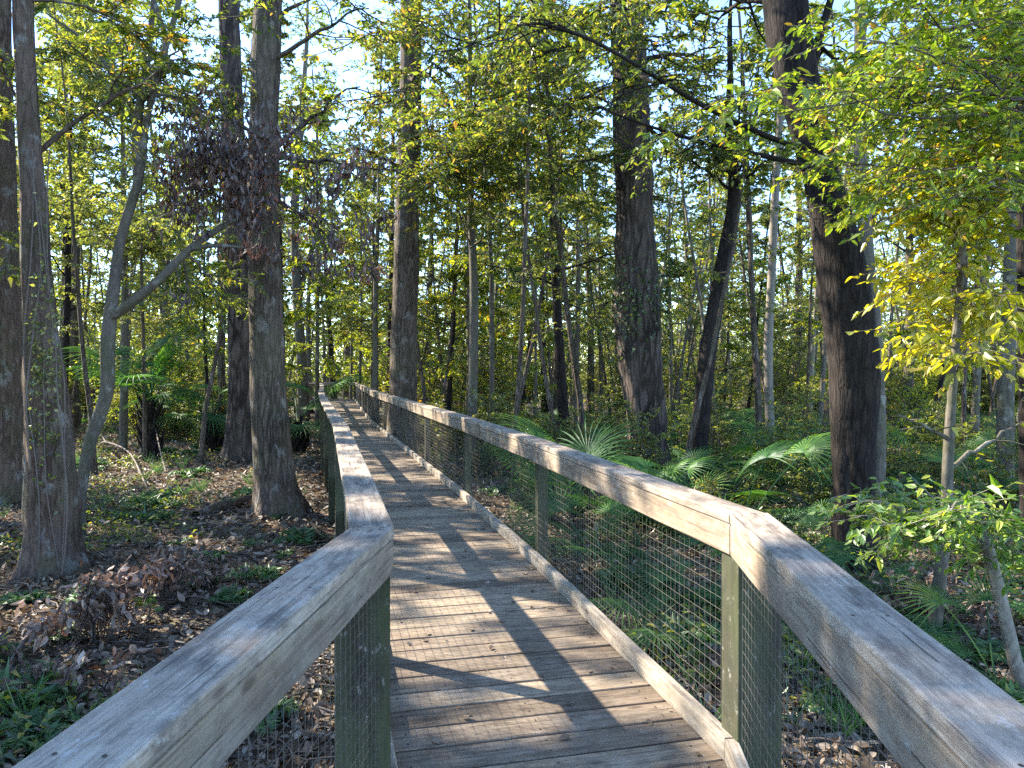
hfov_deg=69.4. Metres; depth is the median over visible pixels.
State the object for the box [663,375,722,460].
shrub
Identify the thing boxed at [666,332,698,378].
shrub
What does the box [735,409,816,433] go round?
palmetto
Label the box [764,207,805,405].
forest tree
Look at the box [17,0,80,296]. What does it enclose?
forest tree
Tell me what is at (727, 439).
shrub
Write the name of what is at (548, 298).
forest tree
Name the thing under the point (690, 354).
forest tree
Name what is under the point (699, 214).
forest tree
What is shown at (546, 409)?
forest tree
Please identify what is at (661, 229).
forest tree
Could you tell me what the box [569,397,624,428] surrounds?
palmetto
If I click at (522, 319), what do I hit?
forest tree
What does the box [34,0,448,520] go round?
hardwood tree
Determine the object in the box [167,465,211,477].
fern
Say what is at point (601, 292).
forest tree
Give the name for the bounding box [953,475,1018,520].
palmetto
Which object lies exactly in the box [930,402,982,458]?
shrub
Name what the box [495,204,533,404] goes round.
forest tree
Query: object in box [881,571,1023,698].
palmetto
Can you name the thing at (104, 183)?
forest tree
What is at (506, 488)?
fern
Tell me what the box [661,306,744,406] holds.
shrub
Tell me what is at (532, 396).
shrub
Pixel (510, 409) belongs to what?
shrub
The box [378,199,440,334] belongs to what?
forest tree
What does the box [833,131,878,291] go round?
forest tree
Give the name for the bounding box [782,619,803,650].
fern
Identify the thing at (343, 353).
forest tree
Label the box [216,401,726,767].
boardwalk
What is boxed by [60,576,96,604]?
fern
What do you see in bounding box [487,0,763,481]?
pine tree
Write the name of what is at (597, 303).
forest tree
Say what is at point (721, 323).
forest tree
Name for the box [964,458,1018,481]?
palmetto
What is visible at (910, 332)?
forest tree
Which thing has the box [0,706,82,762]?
fern
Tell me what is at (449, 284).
forest tree
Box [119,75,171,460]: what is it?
forest tree
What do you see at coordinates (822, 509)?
palmetto
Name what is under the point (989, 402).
shrub
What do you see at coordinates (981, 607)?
withered plant
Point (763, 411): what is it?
palmetto
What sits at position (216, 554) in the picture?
fern
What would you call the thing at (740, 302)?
forest tree
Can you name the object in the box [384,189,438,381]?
forest tree
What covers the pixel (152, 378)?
palm
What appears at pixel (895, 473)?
shrub
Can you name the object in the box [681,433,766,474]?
palmetto
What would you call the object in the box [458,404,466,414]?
shrub
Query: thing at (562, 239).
forest tree
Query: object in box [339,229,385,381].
forest tree
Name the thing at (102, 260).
forest tree
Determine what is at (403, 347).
pine tree
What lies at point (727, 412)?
palmetto
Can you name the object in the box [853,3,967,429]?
forest tree
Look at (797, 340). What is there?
shrub
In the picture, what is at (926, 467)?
shrub
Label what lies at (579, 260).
forest tree
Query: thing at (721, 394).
shrub
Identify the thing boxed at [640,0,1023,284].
maple tree
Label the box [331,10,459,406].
forest tree
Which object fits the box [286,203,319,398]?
forest tree
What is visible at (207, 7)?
sky
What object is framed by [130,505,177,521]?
fern
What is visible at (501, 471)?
fern
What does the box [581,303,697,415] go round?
shrub
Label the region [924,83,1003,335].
forest tree
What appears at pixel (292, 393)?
shrub
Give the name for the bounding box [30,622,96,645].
fern
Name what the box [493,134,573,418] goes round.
forest tree
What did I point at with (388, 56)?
forest tree
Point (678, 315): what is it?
forest tree
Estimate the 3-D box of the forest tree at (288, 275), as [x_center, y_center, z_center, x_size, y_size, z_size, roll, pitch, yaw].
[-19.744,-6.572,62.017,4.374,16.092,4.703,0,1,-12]
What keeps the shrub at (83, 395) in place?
on the ground at (204, 624)
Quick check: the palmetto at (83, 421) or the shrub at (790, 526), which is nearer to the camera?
the shrub at (790, 526)
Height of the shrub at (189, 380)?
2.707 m
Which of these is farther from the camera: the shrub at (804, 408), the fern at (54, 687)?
the shrub at (804, 408)
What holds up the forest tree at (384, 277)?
on the ground at (204, 624)
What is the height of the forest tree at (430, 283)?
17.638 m
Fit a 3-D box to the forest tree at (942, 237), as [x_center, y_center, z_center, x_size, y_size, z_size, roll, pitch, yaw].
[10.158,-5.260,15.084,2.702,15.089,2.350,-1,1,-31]
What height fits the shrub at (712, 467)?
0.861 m
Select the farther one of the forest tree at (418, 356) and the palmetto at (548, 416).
the palmetto at (548, 416)
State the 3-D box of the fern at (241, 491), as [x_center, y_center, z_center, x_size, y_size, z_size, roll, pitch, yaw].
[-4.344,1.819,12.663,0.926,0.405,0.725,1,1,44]
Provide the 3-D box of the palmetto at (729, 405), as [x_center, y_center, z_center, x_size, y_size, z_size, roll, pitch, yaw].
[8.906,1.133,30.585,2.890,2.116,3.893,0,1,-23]
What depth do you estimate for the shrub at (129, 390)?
23.97 m
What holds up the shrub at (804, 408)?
on the ground at (204, 624)
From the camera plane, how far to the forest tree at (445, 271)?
50.68 m
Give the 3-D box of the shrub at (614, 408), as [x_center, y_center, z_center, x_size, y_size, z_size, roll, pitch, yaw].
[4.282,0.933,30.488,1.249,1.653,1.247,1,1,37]
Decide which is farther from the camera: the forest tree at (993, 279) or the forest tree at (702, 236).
the forest tree at (993, 279)
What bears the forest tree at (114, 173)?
on the ground at (204, 624)
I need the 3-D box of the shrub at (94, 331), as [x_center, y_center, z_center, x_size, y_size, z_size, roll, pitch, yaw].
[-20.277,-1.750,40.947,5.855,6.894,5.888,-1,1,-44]
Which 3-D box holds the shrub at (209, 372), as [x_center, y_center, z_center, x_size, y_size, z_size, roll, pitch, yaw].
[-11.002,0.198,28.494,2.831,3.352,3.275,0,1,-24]
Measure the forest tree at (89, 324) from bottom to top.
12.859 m
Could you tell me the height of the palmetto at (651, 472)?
1.393 m
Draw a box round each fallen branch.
[4,618,46,674]
[155,430,165,472]
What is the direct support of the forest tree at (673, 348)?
on the ground at (204, 624)
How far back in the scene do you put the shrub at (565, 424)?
14.05 m
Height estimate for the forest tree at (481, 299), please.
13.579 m
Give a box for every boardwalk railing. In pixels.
[12,382,397,767]
[290,382,1023,767]
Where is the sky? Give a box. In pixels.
[11,0,1011,373]
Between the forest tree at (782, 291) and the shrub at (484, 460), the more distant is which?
the forest tree at (782, 291)
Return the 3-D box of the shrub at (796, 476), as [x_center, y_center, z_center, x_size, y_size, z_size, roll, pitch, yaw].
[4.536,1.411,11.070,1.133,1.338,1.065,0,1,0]
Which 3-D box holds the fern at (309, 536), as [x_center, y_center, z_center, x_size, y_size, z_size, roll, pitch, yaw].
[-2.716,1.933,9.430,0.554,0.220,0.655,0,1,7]
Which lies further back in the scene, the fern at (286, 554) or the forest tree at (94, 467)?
the forest tree at (94, 467)
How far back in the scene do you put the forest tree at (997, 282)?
48.74 m
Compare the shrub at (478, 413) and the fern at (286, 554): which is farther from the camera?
the shrub at (478, 413)
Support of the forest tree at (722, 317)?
on the ground at (204, 624)
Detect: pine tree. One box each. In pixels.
[215,0,252,464]
[292,0,504,454]
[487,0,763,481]
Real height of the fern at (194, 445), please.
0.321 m
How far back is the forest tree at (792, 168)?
15.04 m
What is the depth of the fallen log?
11.46 m
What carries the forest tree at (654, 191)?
on the ground at (204, 624)
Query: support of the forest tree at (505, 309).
on the ground at (204, 624)
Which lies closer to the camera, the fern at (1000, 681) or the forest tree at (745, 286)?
the fern at (1000, 681)
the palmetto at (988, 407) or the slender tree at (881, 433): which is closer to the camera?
the slender tree at (881, 433)
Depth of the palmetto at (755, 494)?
11.29 m
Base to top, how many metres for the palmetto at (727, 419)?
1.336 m
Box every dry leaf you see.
[432,737,440,743]
[558,733,569,739]
[700,763,707,767]
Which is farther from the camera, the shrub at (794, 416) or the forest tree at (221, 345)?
the forest tree at (221, 345)
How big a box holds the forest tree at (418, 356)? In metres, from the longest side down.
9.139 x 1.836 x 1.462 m
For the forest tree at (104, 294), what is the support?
on the ground at (204, 624)
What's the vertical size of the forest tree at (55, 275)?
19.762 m
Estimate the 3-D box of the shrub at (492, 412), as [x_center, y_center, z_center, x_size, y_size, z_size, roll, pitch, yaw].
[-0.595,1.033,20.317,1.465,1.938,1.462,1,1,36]
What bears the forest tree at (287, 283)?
on the ground at (204, 624)
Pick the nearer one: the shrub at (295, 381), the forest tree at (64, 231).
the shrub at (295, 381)
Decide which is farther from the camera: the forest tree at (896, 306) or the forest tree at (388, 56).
the forest tree at (896, 306)
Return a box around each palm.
[62,322,218,458]
[123,384,227,452]
[224,375,373,451]
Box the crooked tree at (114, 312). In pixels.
[34,0,288,535]
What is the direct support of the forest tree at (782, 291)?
on the ground at (204, 624)
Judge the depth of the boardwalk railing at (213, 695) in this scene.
1.81 m
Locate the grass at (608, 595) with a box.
[0,419,1023,738]
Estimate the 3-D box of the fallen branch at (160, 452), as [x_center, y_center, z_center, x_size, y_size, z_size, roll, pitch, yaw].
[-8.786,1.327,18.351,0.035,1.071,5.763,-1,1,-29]
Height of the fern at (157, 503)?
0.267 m
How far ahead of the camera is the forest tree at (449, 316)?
33.54 m
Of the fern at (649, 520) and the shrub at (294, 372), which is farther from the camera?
the shrub at (294, 372)
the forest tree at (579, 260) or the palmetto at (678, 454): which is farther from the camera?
the forest tree at (579, 260)
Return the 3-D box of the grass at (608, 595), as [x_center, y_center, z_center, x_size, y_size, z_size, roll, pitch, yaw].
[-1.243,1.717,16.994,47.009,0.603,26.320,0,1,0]
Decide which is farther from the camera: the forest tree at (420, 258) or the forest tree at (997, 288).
the forest tree at (997, 288)
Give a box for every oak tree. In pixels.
[0,0,195,505]
[0,0,237,583]
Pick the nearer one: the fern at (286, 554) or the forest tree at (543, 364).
the fern at (286, 554)
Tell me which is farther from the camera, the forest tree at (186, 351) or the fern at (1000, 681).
the forest tree at (186, 351)
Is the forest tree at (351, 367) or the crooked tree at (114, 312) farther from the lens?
the forest tree at (351, 367)
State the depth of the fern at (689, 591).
6.94 m
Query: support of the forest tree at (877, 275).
on the ground at (204, 624)
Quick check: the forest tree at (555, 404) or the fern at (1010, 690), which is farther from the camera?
the forest tree at (555, 404)
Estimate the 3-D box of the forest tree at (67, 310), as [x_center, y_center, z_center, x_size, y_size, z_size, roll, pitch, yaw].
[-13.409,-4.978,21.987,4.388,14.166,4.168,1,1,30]
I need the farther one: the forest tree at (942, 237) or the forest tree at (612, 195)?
the forest tree at (612, 195)
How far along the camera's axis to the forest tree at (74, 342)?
27.74 m
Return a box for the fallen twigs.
[0,418,1023,767]
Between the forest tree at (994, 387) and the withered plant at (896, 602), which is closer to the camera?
the withered plant at (896, 602)
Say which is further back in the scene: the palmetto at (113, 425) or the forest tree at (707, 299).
the forest tree at (707, 299)
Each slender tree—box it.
[11,0,239,448]
[216,0,383,419]
[355,0,615,456]
[711,1,820,465]
[745,2,931,504]
[992,70,1016,503]
[1015,0,1023,550]
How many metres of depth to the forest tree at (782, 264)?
29.87 m
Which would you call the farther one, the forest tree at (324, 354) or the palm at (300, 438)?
the forest tree at (324, 354)
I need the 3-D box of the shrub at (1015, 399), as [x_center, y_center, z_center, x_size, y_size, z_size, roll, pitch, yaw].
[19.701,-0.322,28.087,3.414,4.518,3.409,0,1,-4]
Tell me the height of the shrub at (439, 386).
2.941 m
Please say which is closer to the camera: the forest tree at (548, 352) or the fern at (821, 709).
the fern at (821, 709)
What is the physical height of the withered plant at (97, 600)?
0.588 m
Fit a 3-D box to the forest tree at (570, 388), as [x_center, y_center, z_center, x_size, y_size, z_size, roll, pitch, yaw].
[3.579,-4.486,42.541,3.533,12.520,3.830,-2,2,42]
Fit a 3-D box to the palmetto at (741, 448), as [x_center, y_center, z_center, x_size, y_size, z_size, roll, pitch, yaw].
[5.214,1.435,13.444,3.467,1.422,3.091,0,1,0]
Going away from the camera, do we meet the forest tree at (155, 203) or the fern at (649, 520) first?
the fern at (649, 520)
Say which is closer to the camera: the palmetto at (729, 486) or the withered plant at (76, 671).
the withered plant at (76, 671)
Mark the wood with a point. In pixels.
(212, 320)
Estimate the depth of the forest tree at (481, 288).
28.78 m
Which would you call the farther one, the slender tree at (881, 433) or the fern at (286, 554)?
the slender tree at (881, 433)
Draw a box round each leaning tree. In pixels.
[403,0,905,573]
[650,0,843,489]
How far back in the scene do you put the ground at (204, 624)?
8.11 m
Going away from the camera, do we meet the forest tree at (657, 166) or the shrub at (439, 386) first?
the shrub at (439, 386)
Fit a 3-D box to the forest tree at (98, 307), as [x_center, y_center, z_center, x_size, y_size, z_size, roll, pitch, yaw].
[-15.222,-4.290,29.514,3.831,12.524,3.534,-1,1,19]
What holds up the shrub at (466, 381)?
on the ground at (204, 624)
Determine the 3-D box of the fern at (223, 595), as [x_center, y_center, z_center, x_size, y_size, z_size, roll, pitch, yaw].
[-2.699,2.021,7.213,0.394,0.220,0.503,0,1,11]
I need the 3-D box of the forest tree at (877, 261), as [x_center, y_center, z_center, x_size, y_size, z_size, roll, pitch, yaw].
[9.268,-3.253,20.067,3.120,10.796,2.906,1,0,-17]
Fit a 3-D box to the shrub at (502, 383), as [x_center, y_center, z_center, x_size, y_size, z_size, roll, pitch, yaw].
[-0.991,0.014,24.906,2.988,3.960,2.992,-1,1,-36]
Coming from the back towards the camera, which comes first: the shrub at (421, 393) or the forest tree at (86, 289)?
the forest tree at (86, 289)
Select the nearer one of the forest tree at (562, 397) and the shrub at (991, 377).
the forest tree at (562, 397)
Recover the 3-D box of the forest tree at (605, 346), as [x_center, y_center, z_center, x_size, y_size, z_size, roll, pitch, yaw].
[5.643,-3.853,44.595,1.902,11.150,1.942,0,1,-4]
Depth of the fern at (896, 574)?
7.83 m
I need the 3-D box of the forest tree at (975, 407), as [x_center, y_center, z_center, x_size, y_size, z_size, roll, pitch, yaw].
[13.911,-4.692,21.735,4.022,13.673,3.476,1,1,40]
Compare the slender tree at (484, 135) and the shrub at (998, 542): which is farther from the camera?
the slender tree at (484, 135)
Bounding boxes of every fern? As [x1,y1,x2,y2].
[0,587,54,605]
[0,642,28,659]
[0,658,71,716]
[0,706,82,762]
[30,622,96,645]
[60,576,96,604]
[75,451,110,465]
[108,510,136,521]
[124,491,169,509]
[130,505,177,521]
[142,488,178,498]
[153,497,188,508]
[161,445,182,453]
[166,537,195,544]
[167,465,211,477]
[175,448,198,454]
[180,573,227,587]
[189,548,237,560]
[190,442,198,449]
[205,580,253,605]
[226,562,286,581]
[229,486,252,496]
[238,538,266,549]
[255,696,302,736]
[271,513,285,519]
[271,524,327,544]
[274,548,299,558]
[476,484,513,495]
[497,470,521,476]
[553,548,568,555]
[587,539,630,557]
[594,552,686,592]
[624,509,661,528]
[633,586,674,599]
[649,611,721,646]
[665,633,703,647]
[681,580,720,609]
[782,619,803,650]
[795,690,859,728]
[796,651,823,670]
[877,567,920,581]
[893,603,918,621]
[907,612,976,643]
[917,498,966,507]
[918,619,946,640]
[939,635,983,667]
[960,635,1023,663]
[986,674,1023,700]
[992,679,1023,705]
[993,601,1023,618]
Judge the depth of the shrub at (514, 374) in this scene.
34.40 m
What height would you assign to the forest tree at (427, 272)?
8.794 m
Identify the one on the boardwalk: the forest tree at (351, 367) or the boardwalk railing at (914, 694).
the boardwalk railing at (914, 694)
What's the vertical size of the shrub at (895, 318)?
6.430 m
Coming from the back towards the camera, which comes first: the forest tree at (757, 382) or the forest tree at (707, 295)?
the forest tree at (707, 295)
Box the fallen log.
[191,495,251,518]
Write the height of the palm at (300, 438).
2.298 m
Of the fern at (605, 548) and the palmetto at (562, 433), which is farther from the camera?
the palmetto at (562, 433)
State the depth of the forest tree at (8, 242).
10.32 m
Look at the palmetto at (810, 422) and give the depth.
15.25 m
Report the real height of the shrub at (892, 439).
2.313 m
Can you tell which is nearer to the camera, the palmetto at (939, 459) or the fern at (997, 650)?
the fern at (997, 650)
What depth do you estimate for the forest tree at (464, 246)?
25.13 m
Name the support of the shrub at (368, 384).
on the ground at (204, 624)
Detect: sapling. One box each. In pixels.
[808,472,1023,687]
[845,100,1023,627]
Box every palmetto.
[81,400,118,423]
[101,407,139,432]
[477,413,639,523]
[501,483,660,570]
[502,461,616,514]
[509,424,620,488]
[513,409,576,428]
[534,409,623,455]
[564,432,890,581]
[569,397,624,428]
[586,456,716,540]
[589,567,792,671]
[604,458,702,520]
[605,446,803,521]
[636,456,706,492]
[649,532,721,619]
[667,413,752,473]
[667,431,740,472]
[670,445,723,483]
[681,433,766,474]
[686,385,764,424]
[687,405,749,433]
[688,408,752,439]
[711,390,779,423]
[711,409,742,426]
[712,420,909,498]
[716,438,753,481]
[717,471,820,505]
[722,458,832,530]
[724,421,831,487]
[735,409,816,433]
[738,407,812,431]
[749,438,830,485]
[763,407,800,433]
[765,410,831,484]
[781,506,839,560]
[784,498,830,545]
[821,551,973,622]
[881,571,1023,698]
[884,444,1012,521]
[886,427,1018,492]
[909,610,989,675]
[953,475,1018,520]
[956,403,996,427]
[956,411,995,435]
[959,413,995,433]
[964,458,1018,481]
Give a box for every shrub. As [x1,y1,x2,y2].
[69,310,103,408]
[69,355,80,412]
[81,331,141,413]
[81,366,99,418]
[82,351,172,437]
[84,321,194,436]
[85,329,152,396]
[86,303,202,408]
[116,310,214,417]
[140,401,182,440]
[147,364,209,435]
[156,390,198,439]
[176,353,212,395]
[177,337,226,393]
[189,355,227,407]
[189,400,225,438]
[194,377,227,416]
[285,366,302,413]
[286,353,321,396]
[286,355,321,392]
[286,370,296,408]
[319,364,348,396]
[340,359,379,397]
[353,288,488,418]
[353,339,384,390]
[363,341,431,409]
[364,328,445,389]
[384,289,500,407]
[417,372,438,421]
[417,400,435,438]
[417,424,435,442]
[418,361,461,408]
[419,389,462,456]
[431,348,487,407]
[433,326,525,419]
[437,303,547,406]
[438,402,484,457]
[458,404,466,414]
[459,442,498,477]
[461,387,512,451]
[467,380,545,476]
[480,344,533,405]
[497,352,548,411]
[503,401,548,436]
[508,295,605,394]
[531,411,592,487]
[539,406,603,485]
[570,385,625,452]
[579,371,597,396]
[580,343,618,407]
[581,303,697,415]
[598,399,675,480]
[600,388,625,418]
[610,441,627,460]
[630,552,682,605]
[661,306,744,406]
[661,339,721,413]
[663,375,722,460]
[663,467,722,540]
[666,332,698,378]
[673,392,750,469]
[679,450,735,486]
[687,387,720,411]
[714,334,760,405]
[715,361,763,421]
[716,301,822,422]
[717,415,798,504]
[718,370,737,410]
[723,359,742,395]
[729,249,896,424]
[731,306,822,403]
[743,332,827,415]
[747,358,806,420]
[749,506,811,539]
[763,373,828,443]
[767,392,830,486]
[775,432,832,514]
[810,379,936,473]
[877,493,933,545]
[880,293,945,384]
[880,304,931,374]
[881,313,962,413]
[884,348,922,416]
[884,352,960,434]
[884,362,914,412]
[886,461,904,478]
[891,291,1017,411]
[893,392,974,469]
[897,428,974,500]
[900,404,958,462]
[903,398,958,463]
[904,380,958,419]
[914,346,997,422]
[921,386,1018,481]
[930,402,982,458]
[936,345,1017,426]
[955,420,986,458]
[962,528,1023,572]
[975,438,1018,518]
[977,410,1018,455]
[981,339,1017,410]
[981,386,1017,422]
[986,406,1018,478]
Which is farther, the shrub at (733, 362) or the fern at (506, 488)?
the shrub at (733, 362)
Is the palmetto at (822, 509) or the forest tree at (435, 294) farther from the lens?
the forest tree at (435, 294)
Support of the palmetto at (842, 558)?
on the ground at (204, 624)
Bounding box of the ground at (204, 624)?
[0,374,1023,767]
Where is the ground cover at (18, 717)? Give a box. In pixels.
[0,411,1023,767]
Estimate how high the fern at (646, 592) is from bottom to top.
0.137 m
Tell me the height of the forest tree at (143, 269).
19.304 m
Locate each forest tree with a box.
[0,62,20,286]
[13,2,136,385]
[13,11,130,343]
[14,104,62,279]
[16,145,63,306]
[16,154,63,249]
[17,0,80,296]
[17,0,160,428]
[35,2,114,475]
[43,135,92,316]
[46,128,110,422]
[47,153,87,317]
[51,230,60,323]
[52,173,113,328]
[55,119,113,435]
[59,158,102,411]
[79,244,101,323]
[80,123,176,424]
[81,247,108,394]
[81,252,94,316]
[81,254,105,349]
[82,197,107,334]
[85,255,136,350]
[95,62,215,407]
[100,149,153,427]
[108,72,222,433]
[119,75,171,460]
[120,173,169,371]
[130,263,155,339]
[132,166,202,381]
[135,115,191,408]
[150,149,216,412]
[151,0,298,401]
[161,96,226,410]
[162,218,193,394]
[173,189,215,353]
[184,55,226,398]
[187,23,252,465]
[207,233,226,414]
[216,2,353,400]
[279,83,369,429]
[280,103,326,350]
[281,49,370,398]
[282,99,350,411]
[282,211,301,315]
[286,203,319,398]
[290,179,356,396]
[304,206,333,352]
[311,194,346,392]
[312,29,440,425]
[320,187,383,386]
[322,124,387,398]
[326,179,387,398]
[329,173,386,386]
[330,141,422,411]
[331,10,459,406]
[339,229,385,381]
[354,228,384,405]
[362,240,388,371]
[374,79,502,438]
[377,67,444,416]
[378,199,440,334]
[378,227,388,378]
[379,121,434,448]
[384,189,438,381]
[387,88,464,396]
[417,127,462,397]
[417,204,460,377]
[418,243,437,355]
[419,52,523,411]
[427,219,462,387]
[430,135,486,441]
[430,227,449,386]
[436,106,513,408]
[437,102,502,408]
[438,98,486,310]
[438,224,458,380]
[443,0,533,444]
[443,75,542,346]
[445,204,488,341]
[449,173,523,398]
[477,0,680,444]
[477,214,499,409]
[478,47,586,413]
[481,0,571,489]
[481,43,566,442]
[483,219,515,406]
[485,173,529,407]
[486,179,538,364]
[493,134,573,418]
[494,0,587,444]
[495,85,573,410]
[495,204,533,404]
[506,41,613,423]
[508,22,608,427]
[511,96,565,427]
[515,13,614,429]
[530,98,584,408]
[537,259,572,348]
[538,202,594,409]
[542,182,575,373]
[546,192,596,395]
[559,80,615,412]
[563,146,617,420]
[570,150,612,421]
[571,4,709,418]
[574,191,610,408]
[580,188,612,352]
[585,133,668,408]
[586,194,616,415]
[593,199,617,395]
[593,230,613,406]
[652,148,684,302]
[653,111,708,425]
[653,119,729,412]
[654,43,737,457]
[654,46,696,305]
[655,155,700,376]
[655,187,684,416]
[663,226,698,391]
[668,167,724,423]
[671,131,723,431]
[672,243,683,399]
[673,107,727,415]
[674,176,738,408]
[680,42,780,484]
[681,22,747,439]
[681,213,712,382]
[682,92,767,394]
[683,220,699,360]
[686,194,717,349]
[688,179,712,361]
[690,116,741,314]
[694,11,798,471]
[694,174,761,420]
[697,139,797,432]
[697,209,726,389]
[704,94,778,390]
[714,178,745,402]
[719,206,750,382]
[719,213,753,427]
[722,107,797,432]
[729,207,767,382]
[743,0,844,425]
[747,118,814,377]
[761,74,880,413]
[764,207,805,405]
[764,229,794,354]
[773,113,839,416]
[779,92,893,386]
[781,7,889,285]
[782,194,812,341]
[790,63,908,396]
[790,232,818,406]
[792,204,826,397]
[796,0,883,428]
[802,146,875,339]
[820,0,948,456]
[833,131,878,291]
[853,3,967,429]
[869,153,903,355]
[873,237,895,327]
[874,45,926,422]
[877,233,892,345]
[879,200,904,326]
[892,2,1009,461]
[906,2,1017,433]
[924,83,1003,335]
[925,79,1003,425]
[927,0,1007,242]
[937,28,986,482]
[938,83,1014,445]
[969,215,995,425]
[974,216,1002,354]
[984,250,1000,355]
[986,229,1000,342]
[988,165,1005,433]
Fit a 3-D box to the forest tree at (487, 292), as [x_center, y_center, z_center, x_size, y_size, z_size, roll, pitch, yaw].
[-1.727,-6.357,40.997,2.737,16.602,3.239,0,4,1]
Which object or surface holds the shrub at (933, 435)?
on the ground at (204, 624)
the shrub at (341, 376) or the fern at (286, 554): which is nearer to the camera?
the fern at (286, 554)
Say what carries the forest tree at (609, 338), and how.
on the ground at (204, 624)
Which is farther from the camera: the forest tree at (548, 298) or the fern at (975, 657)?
the forest tree at (548, 298)
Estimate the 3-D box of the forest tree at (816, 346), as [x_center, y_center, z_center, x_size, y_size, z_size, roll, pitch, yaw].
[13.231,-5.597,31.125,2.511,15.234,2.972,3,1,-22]
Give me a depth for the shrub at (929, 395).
24.99 m
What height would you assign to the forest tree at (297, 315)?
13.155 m
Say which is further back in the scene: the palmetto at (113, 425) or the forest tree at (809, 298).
the palmetto at (113, 425)
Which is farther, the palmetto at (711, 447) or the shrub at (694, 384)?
the shrub at (694, 384)
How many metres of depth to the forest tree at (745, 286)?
22.78 m
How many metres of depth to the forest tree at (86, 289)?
46.73 m
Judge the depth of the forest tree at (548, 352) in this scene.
24.73 m
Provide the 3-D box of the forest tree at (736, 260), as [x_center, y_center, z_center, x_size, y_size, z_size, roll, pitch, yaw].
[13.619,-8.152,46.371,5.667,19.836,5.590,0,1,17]
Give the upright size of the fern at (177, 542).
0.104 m
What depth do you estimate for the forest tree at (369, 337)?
47.35 m
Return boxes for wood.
[12,42,1017,397]
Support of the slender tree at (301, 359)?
on the ground at (204, 624)
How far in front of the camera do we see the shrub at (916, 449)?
17.51 m
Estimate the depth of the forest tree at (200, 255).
79.44 m
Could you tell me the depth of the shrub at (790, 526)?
8.88 m
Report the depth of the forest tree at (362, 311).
35.88 m
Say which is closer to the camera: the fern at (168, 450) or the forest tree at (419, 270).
the fern at (168, 450)
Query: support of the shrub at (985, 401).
on the ground at (204, 624)
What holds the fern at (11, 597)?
on the ground at (204, 624)
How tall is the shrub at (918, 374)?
5.671 m
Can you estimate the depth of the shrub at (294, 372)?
53.04 m
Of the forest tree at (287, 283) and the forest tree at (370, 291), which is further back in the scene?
the forest tree at (287, 283)
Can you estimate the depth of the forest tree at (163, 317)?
25.84 m
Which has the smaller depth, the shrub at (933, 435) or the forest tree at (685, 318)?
the shrub at (933, 435)
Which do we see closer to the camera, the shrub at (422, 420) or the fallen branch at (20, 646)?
the fallen branch at (20, 646)
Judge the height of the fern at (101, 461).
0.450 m
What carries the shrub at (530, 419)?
on the ground at (204, 624)
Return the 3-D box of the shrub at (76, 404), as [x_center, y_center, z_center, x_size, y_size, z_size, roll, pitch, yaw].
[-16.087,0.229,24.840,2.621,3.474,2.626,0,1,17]
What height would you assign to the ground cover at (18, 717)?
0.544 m
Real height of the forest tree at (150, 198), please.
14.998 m
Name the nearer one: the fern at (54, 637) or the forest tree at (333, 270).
the fern at (54, 637)
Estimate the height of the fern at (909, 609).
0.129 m
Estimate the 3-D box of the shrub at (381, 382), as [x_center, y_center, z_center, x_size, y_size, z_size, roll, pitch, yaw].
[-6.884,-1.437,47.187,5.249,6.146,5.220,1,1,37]
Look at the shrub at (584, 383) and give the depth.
53.83 m
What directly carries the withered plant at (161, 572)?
on the ground at (204, 624)
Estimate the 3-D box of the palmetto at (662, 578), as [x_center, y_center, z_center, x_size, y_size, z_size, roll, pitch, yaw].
[1.494,2.051,5.988,1.982,0.736,1.789,-1,1,-43]
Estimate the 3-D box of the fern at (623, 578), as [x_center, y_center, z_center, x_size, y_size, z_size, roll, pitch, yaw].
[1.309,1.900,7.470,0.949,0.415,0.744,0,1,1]
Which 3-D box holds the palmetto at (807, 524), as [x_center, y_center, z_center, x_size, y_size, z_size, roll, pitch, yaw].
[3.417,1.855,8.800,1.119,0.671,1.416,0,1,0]
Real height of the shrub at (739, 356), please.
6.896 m
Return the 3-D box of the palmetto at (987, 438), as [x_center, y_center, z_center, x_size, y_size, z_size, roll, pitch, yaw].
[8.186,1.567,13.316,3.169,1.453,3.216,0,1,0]
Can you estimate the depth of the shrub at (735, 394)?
30.25 m
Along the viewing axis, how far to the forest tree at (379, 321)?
68.59 m
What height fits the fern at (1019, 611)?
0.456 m
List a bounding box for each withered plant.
[0,596,112,670]
[0,644,151,701]
[51,572,141,646]
[57,554,176,633]
[116,546,213,605]
[148,545,253,597]
[695,633,721,690]
[869,565,964,613]
[913,564,1021,631]
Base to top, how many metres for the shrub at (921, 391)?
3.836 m
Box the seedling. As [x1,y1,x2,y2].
[132,594,163,630]
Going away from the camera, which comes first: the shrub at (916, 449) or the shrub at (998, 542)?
the shrub at (998, 542)
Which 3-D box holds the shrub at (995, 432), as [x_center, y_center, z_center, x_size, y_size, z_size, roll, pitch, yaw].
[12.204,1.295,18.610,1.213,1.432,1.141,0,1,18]
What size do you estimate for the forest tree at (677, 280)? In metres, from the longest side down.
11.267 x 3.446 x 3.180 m
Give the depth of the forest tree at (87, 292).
25.89 m
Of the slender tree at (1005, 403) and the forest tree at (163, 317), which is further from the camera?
the forest tree at (163, 317)
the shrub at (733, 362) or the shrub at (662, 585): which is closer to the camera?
the shrub at (662, 585)
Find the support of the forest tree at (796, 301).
on the ground at (204, 624)
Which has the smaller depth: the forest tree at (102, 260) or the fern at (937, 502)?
the fern at (937, 502)
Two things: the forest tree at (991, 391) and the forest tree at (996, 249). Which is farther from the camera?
the forest tree at (996, 249)
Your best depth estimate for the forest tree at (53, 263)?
31.49 m
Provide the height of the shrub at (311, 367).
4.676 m
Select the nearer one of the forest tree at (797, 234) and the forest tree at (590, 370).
the forest tree at (797, 234)
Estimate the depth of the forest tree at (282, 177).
27.87 m

